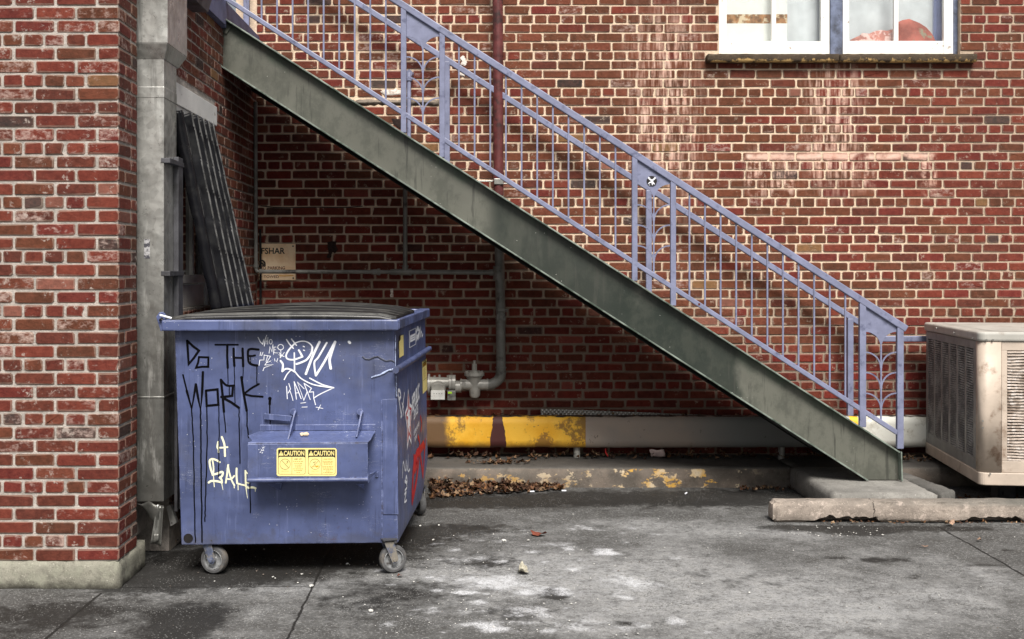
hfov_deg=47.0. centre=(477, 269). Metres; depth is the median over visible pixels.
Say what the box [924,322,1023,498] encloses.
air conditioner
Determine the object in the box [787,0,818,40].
curtain
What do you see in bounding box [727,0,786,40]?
curtain
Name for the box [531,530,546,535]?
leaf
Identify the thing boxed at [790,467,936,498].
stair pad
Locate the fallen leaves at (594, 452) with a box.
[428,412,932,464]
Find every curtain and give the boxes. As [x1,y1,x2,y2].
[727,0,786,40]
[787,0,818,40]
[849,0,933,40]
[933,0,941,40]
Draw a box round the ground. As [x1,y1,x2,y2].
[0,487,1023,638]
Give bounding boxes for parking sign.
[262,244,295,279]
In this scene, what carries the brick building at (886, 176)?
on the ground
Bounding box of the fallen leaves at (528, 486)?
[427,476,565,498]
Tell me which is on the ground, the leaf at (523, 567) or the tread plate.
the leaf at (523, 567)
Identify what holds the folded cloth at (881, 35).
in the brick building at (886, 176)
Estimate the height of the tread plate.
0.255 m
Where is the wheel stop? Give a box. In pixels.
[768,498,1023,521]
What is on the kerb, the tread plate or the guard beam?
the guard beam
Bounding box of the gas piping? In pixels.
[253,0,507,399]
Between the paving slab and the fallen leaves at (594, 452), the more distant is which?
the fallen leaves at (594, 452)
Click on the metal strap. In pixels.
(173, 518)
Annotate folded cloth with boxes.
[850,29,892,40]
[898,19,934,40]
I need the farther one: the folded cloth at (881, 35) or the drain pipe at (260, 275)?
the folded cloth at (881, 35)
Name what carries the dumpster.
on the ground
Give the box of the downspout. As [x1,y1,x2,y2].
[136,0,186,545]
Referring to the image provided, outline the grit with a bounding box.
[96,524,1014,635]
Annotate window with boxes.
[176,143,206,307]
[719,0,957,54]
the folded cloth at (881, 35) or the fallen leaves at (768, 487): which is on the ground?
the fallen leaves at (768, 487)
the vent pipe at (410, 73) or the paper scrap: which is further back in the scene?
the vent pipe at (410, 73)
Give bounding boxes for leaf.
[517,561,528,572]
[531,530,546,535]
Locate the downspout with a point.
(161, 42)
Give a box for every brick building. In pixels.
[0,0,258,588]
[236,0,1023,456]
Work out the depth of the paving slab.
7.85 m
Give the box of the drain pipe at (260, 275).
[259,229,261,304]
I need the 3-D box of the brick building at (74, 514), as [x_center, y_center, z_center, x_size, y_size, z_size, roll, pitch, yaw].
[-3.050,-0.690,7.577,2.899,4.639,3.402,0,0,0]
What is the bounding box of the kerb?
[424,454,1023,487]
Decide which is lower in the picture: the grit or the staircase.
the grit
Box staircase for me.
[221,19,902,480]
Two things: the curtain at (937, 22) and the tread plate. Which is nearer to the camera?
the tread plate
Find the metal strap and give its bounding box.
[167,504,178,525]
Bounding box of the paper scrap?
[650,449,665,456]
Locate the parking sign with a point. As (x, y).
(278, 256)
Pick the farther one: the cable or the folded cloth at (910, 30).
the folded cloth at (910, 30)
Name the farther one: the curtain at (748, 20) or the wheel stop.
the curtain at (748, 20)
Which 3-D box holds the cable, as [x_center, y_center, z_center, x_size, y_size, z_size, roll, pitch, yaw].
[-1.289,-0.485,9.146,0.794,0.022,0.008,0,0,0]
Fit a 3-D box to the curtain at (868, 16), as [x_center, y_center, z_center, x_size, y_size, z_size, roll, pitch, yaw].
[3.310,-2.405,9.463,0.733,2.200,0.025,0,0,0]
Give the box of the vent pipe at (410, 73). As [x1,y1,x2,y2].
[407,70,413,136]
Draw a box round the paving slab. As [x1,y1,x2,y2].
[903,472,954,498]
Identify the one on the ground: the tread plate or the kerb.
the kerb
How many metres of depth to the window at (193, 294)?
7.32 m
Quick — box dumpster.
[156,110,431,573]
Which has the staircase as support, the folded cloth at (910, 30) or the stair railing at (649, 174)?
the stair railing at (649, 174)
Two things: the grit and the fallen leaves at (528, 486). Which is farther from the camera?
the fallen leaves at (528, 486)
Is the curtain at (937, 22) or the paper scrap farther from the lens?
the curtain at (937, 22)
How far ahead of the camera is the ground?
6.01 m
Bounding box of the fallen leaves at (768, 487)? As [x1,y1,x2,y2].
[740,484,1023,523]
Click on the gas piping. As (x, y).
(474, 383)
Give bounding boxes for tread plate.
[541,409,697,414]
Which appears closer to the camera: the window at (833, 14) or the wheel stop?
the wheel stop
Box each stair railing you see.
[225,0,907,448]
[243,0,925,415]
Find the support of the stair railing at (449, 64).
on the staircase
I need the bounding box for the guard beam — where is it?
[427,415,925,459]
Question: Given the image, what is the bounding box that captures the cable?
[261,205,362,207]
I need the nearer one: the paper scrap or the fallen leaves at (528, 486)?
the fallen leaves at (528, 486)

